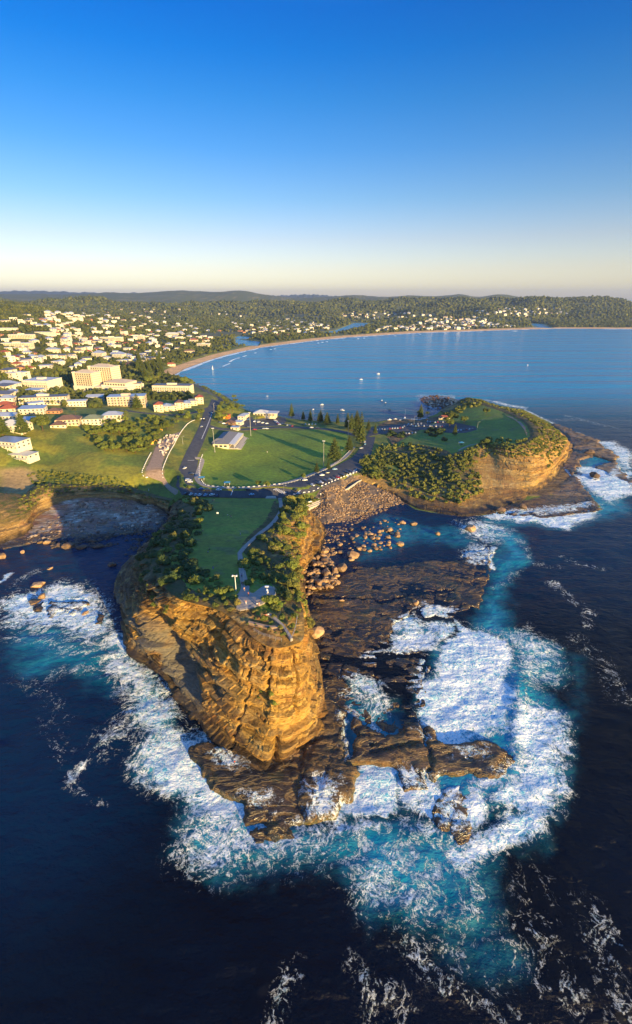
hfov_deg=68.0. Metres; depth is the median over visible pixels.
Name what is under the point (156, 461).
works track
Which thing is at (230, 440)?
clubhouse
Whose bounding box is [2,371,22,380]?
house
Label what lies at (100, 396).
building
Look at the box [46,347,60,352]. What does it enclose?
building
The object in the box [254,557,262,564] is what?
shrub
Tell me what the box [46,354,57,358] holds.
house
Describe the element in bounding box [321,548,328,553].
boulder
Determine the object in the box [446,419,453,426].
tree
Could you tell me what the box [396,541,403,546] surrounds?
boulder
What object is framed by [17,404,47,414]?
house
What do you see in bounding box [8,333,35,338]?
apartment block
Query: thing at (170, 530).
shrub
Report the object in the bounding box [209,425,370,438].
road
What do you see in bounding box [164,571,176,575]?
shrub
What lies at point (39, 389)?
building
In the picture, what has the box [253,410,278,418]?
restaurant
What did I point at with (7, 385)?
house
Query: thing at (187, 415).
tree
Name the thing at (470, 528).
boulder
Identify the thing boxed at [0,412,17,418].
house
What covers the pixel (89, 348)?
house
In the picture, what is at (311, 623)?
shrub
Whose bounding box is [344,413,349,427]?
pine tree
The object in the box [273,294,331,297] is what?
hills
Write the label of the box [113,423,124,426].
tree
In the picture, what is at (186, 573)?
shrub
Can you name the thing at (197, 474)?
footpath
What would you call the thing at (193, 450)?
road
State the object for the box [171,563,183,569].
shrub
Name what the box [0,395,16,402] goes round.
house
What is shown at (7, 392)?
house
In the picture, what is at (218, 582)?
shrub
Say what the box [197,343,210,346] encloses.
apartment block
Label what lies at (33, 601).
boulder
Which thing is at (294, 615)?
shrub
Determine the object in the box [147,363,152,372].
pine tree
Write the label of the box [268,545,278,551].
shrub
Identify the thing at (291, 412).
pine tree
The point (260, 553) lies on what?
shrub
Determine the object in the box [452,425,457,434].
pine tree
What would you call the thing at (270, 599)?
shrub
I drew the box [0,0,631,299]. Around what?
sky
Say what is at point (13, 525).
shore cliff
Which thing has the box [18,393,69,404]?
apartment block
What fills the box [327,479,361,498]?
sea wall
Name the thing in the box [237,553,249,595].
footpath
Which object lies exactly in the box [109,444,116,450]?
tree
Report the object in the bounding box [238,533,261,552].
footpath
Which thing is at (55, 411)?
house
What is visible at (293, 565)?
shrub
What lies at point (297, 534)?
shrub
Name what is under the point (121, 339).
apartment block
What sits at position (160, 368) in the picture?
pine tree
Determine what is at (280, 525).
shrub
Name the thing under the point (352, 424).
pine tree
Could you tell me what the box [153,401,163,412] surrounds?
townhouse
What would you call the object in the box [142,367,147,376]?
pine tree
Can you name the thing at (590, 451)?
boulder
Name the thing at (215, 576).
shrub
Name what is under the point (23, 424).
pine tree
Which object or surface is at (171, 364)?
building
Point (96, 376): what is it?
hotel
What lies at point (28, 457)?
house
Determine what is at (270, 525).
footpath
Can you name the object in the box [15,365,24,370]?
house
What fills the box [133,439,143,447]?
tree
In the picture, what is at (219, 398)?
road
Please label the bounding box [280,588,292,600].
shrub
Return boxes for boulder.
[0,552,5,558]
[28,598,40,604]
[30,582,45,587]
[38,593,44,598]
[61,542,74,548]
[76,544,86,549]
[92,544,103,547]
[107,562,116,566]
[312,626,324,638]
[315,580,326,585]
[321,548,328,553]
[321,556,330,565]
[323,570,330,576]
[337,563,346,571]
[347,551,359,558]
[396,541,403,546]
[464,525,475,531]
[496,507,505,511]
[519,503,526,508]
[584,449,594,452]
[589,472,599,477]
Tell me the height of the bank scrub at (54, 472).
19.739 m
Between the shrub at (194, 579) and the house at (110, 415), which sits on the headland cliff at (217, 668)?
the shrub at (194, 579)
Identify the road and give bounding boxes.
[116,408,206,415]
[151,346,224,403]
[177,399,218,478]
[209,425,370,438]
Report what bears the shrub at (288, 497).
on the headland cliff at (217, 668)
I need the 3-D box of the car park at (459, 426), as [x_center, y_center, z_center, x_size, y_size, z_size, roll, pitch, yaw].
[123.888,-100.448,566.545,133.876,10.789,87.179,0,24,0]
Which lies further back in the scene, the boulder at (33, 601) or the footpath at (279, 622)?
the boulder at (33, 601)
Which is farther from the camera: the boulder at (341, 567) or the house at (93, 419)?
the house at (93, 419)
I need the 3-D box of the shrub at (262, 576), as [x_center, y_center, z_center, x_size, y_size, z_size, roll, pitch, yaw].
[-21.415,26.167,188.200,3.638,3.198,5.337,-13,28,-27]
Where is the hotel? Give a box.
[71,363,143,391]
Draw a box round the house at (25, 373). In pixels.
[17,371,30,378]
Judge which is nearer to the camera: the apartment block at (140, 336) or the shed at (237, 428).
the shed at (237, 428)
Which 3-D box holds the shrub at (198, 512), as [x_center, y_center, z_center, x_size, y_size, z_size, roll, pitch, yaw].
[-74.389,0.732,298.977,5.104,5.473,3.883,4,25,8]
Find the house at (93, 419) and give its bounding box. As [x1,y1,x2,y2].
[81,414,104,425]
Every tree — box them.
[0,417,10,434]
[14,411,30,433]
[29,414,50,430]
[83,424,89,433]
[88,430,97,434]
[100,444,109,450]
[103,426,113,432]
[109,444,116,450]
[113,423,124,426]
[115,427,122,434]
[122,437,130,444]
[122,444,129,449]
[127,427,134,432]
[129,448,140,453]
[132,394,142,408]
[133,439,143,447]
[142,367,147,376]
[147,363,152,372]
[151,356,156,366]
[156,353,162,362]
[158,362,163,371]
[180,377,187,380]
[183,413,190,418]
[288,404,294,416]
[308,409,312,421]
[314,463,318,471]
[318,410,322,421]
[323,413,331,423]
[326,439,341,459]
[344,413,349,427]
[344,436,353,449]
[347,416,355,430]
[352,417,360,435]
[354,410,359,421]
[355,412,365,443]
[366,420,370,429]
[417,405,423,418]
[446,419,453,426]
[447,411,458,417]
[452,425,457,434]
[460,416,468,420]
[480,438,489,443]
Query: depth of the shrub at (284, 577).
185.46 m
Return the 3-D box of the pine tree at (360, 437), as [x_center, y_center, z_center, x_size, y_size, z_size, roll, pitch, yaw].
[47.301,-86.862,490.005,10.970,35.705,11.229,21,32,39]
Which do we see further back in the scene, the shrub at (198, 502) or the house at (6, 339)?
the house at (6, 339)
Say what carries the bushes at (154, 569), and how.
on the headland cliff at (217, 668)
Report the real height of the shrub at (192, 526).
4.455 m
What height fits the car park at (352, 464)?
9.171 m
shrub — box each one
[134,551,146,560]
[140,570,149,575]
[148,538,160,546]
[148,550,157,557]
[155,554,171,564]
[157,549,162,556]
[158,575,169,585]
[159,538,168,546]
[162,546,172,551]
[164,567,171,572]
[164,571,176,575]
[166,528,175,533]
[167,532,177,539]
[168,573,176,582]
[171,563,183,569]
[173,566,182,573]
[175,543,183,549]
[176,574,184,579]
[177,554,188,560]
[178,530,189,538]
[179,551,188,555]
[180,522,191,527]
[181,548,193,552]
[181,558,198,565]
[181,571,193,576]
[181,592,195,599]
[183,562,197,570]
[184,537,196,546]
[188,499,195,504]
[188,524,196,529]
[188,575,202,583]
[189,565,202,573]
[193,518,203,521]
[194,504,202,509]
[195,499,205,504]
[195,509,202,514]
[203,506,211,510]
[203,585,212,588]
[212,574,219,579]
[213,587,227,594]
[214,581,222,584]
[224,585,233,591]
[233,598,241,605]
[237,558,251,567]
[243,578,254,585]
[247,548,258,555]
[249,555,259,563]
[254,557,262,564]
[256,534,265,539]
[256,551,264,556]
[256,565,265,571]
[258,573,267,579]
[260,595,278,603]
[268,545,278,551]
[268,571,280,579]
[270,603,280,610]
[274,541,282,547]
[275,563,281,568]
[275,587,280,594]
[277,505,290,511]
[277,512,285,518]
[277,523,283,530]
[278,579,285,584]
[280,518,288,523]
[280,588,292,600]
[281,526,290,533]
[281,574,287,579]
[282,544,291,549]
[283,495,292,499]
[284,560,297,569]
[286,579,297,587]
[287,572,297,579]
[288,557,299,563]
[290,512,300,518]
[291,580,299,589]
[291,612,298,617]
[294,505,302,512]
[294,531,301,537]
[294,566,303,571]
[296,520,304,528]
[298,503,308,510]
[306,616,315,627]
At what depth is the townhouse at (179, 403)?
591.90 m
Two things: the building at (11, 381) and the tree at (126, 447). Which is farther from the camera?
the building at (11, 381)
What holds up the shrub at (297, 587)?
on the headland cliff at (217, 668)
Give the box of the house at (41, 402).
[27,400,44,404]
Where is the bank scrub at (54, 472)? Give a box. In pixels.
[16,470,193,515]
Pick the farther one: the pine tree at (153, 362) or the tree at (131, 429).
the pine tree at (153, 362)
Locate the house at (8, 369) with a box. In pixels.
[0,367,16,371]
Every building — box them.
[0,380,21,386]
[25,388,46,391]
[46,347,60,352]
[85,394,104,400]
[167,362,175,366]
[184,349,194,352]
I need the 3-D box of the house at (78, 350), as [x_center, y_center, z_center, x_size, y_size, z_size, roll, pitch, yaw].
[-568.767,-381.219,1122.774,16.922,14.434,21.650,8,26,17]
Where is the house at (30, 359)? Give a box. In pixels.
[20,357,32,362]
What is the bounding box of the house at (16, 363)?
[10,361,24,365]
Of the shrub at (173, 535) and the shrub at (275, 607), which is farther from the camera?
the shrub at (173, 535)
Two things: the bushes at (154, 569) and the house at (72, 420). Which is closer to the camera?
the bushes at (154, 569)
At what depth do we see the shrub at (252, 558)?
206.42 m
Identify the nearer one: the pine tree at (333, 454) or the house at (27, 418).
the pine tree at (333, 454)
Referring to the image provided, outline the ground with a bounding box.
[0,290,631,844]
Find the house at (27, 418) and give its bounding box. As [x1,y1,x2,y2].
[23,416,34,420]
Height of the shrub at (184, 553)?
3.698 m
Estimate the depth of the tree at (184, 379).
805.94 m
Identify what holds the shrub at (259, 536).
on the headland cliff at (217, 668)
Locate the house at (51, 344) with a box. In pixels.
[46,341,56,346]
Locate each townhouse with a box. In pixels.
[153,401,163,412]
[163,403,170,410]
[171,403,177,410]
[174,399,183,409]
[183,400,190,407]
[188,399,196,405]
[194,394,203,403]
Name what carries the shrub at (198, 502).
on the ground
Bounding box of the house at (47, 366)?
[38,364,51,368]
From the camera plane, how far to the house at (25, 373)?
744.77 m
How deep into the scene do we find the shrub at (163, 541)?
233.04 m
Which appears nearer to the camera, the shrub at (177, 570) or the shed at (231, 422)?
the shrub at (177, 570)
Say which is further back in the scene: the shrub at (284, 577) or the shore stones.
the shore stones
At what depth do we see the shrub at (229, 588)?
174.77 m
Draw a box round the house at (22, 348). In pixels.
[17,345,29,350]
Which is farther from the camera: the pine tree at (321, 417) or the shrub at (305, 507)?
the pine tree at (321, 417)
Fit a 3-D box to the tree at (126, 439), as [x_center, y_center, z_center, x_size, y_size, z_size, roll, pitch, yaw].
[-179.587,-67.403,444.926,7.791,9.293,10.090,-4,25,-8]
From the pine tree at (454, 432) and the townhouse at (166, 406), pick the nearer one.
the pine tree at (454, 432)
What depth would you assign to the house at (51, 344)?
1100.62 m
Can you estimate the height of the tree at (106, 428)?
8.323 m
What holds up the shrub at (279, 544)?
on the headland cliff at (217, 668)
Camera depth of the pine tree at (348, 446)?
471.58 m
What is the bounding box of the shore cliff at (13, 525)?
[0,483,171,543]
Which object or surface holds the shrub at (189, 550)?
on the headland cliff at (217, 668)
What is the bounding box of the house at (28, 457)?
[9,450,39,463]
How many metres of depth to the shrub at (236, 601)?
164.40 m
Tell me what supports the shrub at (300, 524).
on the headland cliff at (217, 668)
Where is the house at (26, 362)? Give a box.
[18,360,30,365]
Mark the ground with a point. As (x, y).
(314, 780)
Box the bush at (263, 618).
[260,615,268,620]
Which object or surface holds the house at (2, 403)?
on the ground
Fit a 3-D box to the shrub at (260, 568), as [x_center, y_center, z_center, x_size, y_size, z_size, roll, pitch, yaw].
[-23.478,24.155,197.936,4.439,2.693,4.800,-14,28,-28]
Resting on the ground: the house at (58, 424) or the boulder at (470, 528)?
the house at (58, 424)
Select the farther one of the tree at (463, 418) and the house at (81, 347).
the house at (81, 347)
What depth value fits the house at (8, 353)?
844.97 m
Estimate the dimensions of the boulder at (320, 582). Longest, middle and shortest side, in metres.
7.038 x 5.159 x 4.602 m
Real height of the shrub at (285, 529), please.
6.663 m
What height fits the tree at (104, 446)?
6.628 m
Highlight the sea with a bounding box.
[0,300,631,1023]
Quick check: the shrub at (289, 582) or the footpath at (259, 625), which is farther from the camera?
the shrub at (289, 582)
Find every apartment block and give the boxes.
[0,328,18,330]
[1,341,34,348]
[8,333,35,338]
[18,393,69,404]
[21,377,62,389]
[34,331,56,335]
[91,350,106,357]
[100,336,123,341]
[101,382,142,388]
[106,393,147,407]
[112,351,126,358]
[137,334,144,339]
[152,383,193,393]
[165,332,178,335]
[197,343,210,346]
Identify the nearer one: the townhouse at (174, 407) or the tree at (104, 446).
the tree at (104, 446)
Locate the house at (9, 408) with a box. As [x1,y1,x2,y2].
[0,405,18,411]
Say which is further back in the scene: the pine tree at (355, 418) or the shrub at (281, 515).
the pine tree at (355, 418)
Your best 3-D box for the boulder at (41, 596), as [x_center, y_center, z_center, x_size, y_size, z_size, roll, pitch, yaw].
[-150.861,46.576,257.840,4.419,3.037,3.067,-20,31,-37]
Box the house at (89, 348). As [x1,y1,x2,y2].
[85,346,92,350]
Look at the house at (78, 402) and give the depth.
559.97 m
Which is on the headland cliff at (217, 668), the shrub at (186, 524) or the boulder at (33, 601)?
the shrub at (186, 524)
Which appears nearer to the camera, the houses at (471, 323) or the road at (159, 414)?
the road at (159, 414)
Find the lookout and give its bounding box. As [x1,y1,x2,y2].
[236,585,275,610]
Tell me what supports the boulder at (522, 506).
in the sea
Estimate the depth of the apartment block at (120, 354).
1118.41 m
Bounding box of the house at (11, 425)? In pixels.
[5,419,33,434]
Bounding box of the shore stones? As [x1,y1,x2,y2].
[49,528,155,557]
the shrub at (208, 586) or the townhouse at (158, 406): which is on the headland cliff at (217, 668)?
the shrub at (208, 586)
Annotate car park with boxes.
[176,437,374,497]
[224,416,286,426]
[367,421,476,435]
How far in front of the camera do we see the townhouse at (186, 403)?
601.35 m
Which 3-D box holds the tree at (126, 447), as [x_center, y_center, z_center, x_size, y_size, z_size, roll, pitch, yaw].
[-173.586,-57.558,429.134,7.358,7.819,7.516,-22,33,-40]
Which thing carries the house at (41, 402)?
on the ground
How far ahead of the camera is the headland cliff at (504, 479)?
409.93 m
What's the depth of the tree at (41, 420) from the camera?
442.77 m
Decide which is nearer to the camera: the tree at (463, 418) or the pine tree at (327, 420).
the tree at (463, 418)
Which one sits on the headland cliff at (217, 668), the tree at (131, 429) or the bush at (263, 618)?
the bush at (263, 618)
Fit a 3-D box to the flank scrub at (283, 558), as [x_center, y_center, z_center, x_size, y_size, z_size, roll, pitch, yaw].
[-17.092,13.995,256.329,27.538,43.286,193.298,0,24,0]
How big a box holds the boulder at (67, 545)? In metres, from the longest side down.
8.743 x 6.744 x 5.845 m
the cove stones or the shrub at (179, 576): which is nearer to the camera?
the shrub at (179, 576)
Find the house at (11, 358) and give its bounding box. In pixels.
[3,355,15,361]
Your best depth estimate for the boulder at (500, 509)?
358.76 m
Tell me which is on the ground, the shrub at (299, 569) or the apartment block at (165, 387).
the apartment block at (165, 387)
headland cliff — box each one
[113,497,328,770]
[358,399,572,515]
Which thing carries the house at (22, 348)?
on the ground
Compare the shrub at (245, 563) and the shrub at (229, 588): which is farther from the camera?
the shrub at (245, 563)
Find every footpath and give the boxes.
[194,447,354,488]
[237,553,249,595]
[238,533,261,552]
[248,621,278,629]
[258,498,282,532]
[268,613,292,641]
[508,416,526,435]
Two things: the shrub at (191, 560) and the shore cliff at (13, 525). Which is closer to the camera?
the shrub at (191, 560)
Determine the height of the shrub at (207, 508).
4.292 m
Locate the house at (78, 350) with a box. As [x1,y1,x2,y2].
[74,349,83,352]
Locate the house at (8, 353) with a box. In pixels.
[0,350,10,355]
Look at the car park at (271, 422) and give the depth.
598.65 m
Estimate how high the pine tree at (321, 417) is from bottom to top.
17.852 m
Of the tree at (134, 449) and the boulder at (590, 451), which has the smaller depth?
the tree at (134, 449)
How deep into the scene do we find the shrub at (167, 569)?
193.96 m
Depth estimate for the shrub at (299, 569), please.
214.59 m
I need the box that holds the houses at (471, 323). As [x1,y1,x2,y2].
[83,307,567,329]
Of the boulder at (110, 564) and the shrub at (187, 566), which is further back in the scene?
the boulder at (110, 564)
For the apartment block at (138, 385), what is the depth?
717.63 m
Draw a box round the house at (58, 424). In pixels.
[49,421,67,427]
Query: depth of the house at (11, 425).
437.52 m
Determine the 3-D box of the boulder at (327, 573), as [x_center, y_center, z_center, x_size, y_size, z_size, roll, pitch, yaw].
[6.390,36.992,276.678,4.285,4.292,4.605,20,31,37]
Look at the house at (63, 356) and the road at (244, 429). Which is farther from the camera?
the house at (63, 356)
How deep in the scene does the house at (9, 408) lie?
508.38 m
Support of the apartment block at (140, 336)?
on the ground
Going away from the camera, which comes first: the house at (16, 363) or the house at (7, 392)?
the house at (7, 392)
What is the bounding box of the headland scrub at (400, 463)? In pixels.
[359,398,567,503]
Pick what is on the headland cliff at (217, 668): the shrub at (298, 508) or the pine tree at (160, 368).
the shrub at (298, 508)
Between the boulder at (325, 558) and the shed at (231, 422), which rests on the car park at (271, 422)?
the shed at (231, 422)
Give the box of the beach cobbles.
[311,470,403,558]
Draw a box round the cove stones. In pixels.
[25,500,159,539]
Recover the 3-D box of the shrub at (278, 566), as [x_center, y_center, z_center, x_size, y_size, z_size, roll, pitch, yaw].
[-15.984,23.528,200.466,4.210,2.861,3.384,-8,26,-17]
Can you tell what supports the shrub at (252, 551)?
on the headland cliff at (217, 668)
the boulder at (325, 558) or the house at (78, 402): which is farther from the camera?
the house at (78, 402)
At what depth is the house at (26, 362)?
817.27 m
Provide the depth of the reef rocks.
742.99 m
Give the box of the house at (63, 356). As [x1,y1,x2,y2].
[55,354,66,358]
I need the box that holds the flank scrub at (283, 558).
[248,503,306,615]
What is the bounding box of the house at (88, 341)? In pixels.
[81,340,91,343]
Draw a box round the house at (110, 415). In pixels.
[102,411,123,421]
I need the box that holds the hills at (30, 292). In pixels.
[0,290,135,294]
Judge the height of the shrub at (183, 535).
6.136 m
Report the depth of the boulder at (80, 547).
307.57 m
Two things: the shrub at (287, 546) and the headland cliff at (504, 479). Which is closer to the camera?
the shrub at (287, 546)
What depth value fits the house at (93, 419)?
477.02 m
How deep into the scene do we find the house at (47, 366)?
837.59 m
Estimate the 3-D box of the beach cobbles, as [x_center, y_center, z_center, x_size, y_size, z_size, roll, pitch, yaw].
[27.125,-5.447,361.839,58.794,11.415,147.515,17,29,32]
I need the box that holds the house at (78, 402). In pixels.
[66,399,87,406]
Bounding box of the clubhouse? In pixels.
[211,431,248,449]
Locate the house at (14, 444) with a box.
[0,436,32,452]
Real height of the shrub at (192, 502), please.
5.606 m
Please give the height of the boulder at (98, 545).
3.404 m
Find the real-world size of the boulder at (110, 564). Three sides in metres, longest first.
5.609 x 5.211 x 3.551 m
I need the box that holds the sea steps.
[307,500,319,510]
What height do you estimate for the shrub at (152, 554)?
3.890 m
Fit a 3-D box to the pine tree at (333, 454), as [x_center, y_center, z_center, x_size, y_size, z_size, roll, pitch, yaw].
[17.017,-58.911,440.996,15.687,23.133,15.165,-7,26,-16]
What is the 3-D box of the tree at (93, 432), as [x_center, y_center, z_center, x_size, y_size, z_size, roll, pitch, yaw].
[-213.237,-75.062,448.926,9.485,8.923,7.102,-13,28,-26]
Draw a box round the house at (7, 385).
[0,383,15,388]
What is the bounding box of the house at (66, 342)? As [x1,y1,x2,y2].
[60,340,72,346]
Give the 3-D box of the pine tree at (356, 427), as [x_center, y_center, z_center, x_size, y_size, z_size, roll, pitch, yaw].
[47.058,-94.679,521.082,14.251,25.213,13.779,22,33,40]
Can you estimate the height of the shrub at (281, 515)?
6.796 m
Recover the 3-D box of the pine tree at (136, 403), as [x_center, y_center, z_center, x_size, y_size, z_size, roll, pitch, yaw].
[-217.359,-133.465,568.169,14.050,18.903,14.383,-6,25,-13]
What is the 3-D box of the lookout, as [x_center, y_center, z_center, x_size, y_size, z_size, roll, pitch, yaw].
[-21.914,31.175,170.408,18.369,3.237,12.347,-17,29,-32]
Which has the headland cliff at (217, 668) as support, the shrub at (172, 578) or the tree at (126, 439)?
the shrub at (172, 578)
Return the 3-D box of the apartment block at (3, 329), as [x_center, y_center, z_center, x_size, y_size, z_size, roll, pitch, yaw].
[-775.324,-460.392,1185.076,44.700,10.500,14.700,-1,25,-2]
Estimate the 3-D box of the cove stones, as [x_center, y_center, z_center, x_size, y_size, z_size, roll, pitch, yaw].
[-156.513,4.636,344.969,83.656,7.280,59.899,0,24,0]
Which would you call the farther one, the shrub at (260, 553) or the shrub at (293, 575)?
the shrub at (260, 553)
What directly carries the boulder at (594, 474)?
in the sea
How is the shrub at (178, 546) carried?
on the headland cliff at (217, 668)
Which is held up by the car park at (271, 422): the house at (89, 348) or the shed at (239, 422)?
the shed at (239, 422)
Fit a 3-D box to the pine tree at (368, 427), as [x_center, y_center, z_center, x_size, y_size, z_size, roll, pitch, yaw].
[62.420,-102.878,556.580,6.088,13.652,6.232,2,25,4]
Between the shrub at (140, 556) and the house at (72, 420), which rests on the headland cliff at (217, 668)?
the shrub at (140, 556)
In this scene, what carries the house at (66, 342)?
on the ground
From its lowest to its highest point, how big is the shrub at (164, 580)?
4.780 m
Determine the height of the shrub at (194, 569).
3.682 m
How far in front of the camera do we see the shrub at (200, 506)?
311.31 m
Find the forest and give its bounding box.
[0,295,631,407]
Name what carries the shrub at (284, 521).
on the headland cliff at (217, 668)
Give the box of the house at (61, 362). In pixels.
[51,360,64,364]
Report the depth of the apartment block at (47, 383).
686.08 m
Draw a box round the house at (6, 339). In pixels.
[0,338,10,341]
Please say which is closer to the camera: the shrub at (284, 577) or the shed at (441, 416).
the shrub at (284, 577)
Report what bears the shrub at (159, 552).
on the headland cliff at (217, 668)
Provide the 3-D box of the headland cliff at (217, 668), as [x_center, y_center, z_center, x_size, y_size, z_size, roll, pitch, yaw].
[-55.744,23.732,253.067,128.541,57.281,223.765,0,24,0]
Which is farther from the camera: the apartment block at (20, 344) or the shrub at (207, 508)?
the apartment block at (20, 344)
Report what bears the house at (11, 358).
on the ground
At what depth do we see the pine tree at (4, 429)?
423.71 m
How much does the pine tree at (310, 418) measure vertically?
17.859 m
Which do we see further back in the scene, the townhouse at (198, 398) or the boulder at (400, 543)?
the townhouse at (198, 398)
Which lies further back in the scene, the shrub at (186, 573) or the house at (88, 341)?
the house at (88, 341)
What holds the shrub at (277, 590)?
on the headland cliff at (217, 668)
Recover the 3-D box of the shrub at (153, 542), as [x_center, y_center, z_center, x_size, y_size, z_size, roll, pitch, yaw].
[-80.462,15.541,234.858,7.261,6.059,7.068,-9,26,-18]
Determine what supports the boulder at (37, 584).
in the sea
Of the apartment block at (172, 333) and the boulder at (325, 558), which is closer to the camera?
the boulder at (325, 558)
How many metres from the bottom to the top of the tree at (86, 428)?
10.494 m
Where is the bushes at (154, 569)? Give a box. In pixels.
[131,503,211,592]
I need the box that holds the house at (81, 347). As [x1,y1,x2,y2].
[74,346,85,350]
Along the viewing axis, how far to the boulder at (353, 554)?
296.71 m
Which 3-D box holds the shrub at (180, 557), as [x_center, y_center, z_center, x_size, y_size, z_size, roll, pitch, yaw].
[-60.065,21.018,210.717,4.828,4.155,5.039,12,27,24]
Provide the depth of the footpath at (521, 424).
525.36 m
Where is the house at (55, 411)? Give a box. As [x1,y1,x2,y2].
[46,408,62,413]
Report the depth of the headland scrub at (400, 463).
433.53 m
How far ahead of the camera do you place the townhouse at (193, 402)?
615.57 m
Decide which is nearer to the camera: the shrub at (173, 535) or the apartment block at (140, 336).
the shrub at (173, 535)
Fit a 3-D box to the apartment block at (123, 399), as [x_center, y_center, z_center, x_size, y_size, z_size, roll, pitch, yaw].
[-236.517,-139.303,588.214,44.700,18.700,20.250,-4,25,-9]
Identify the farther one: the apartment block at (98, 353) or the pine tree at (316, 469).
the apartment block at (98, 353)
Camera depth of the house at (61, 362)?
928.55 m
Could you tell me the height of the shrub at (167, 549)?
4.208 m
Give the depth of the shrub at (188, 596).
166.61 m
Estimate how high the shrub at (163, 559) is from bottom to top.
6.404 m
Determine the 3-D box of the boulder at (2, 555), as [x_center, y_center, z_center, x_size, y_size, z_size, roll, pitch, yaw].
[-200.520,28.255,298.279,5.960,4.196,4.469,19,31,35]
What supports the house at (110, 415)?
on the ground
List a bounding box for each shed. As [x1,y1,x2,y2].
[225,420,235,425]
[230,426,239,430]
[235,420,243,424]
[238,413,246,420]
[438,415,449,419]
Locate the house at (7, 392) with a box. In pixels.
[0,390,15,396]
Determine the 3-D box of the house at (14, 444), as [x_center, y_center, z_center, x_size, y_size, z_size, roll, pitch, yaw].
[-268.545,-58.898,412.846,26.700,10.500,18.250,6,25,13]
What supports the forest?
on the ground
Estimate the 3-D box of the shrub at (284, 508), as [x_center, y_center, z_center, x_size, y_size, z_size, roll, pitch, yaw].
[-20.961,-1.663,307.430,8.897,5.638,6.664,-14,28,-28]
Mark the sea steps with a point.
(314, 504)
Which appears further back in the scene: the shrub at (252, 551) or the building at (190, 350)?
the building at (190, 350)
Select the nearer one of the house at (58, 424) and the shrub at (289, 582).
the shrub at (289, 582)
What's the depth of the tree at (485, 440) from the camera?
452.28 m
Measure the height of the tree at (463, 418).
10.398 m
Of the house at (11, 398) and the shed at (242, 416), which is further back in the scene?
the shed at (242, 416)
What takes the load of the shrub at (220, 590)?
on the headland cliff at (217, 668)
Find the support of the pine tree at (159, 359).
on the ground
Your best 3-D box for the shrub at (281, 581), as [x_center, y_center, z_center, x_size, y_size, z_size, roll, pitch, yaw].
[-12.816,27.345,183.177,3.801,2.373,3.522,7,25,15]
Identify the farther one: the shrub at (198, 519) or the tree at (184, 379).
the tree at (184, 379)
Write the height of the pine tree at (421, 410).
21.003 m
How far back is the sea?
155.34 m
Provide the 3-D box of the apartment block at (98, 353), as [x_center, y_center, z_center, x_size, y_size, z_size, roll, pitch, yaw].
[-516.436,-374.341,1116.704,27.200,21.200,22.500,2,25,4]
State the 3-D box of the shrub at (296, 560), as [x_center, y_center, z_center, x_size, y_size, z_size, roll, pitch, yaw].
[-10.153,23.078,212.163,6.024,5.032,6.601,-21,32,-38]
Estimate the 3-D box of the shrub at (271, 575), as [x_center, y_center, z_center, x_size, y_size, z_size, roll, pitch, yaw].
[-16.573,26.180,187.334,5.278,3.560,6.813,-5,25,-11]
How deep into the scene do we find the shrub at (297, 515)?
288.72 m
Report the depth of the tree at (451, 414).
589.48 m
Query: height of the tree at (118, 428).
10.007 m
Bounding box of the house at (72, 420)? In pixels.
[54,415,81,425]
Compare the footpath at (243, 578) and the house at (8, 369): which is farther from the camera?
the house at (8, 369)
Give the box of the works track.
[146,432,180,494]
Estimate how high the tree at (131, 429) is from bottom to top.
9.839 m
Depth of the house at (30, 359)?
844.08 m
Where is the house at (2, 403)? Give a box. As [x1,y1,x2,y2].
[0,401,15,406]
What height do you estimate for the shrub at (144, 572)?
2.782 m
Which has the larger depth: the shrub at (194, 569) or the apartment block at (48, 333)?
the apartment block at (48, 333)
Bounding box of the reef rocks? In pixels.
[421,395,454,409]
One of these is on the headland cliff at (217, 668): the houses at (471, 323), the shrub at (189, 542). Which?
the shrub at (189, 542)

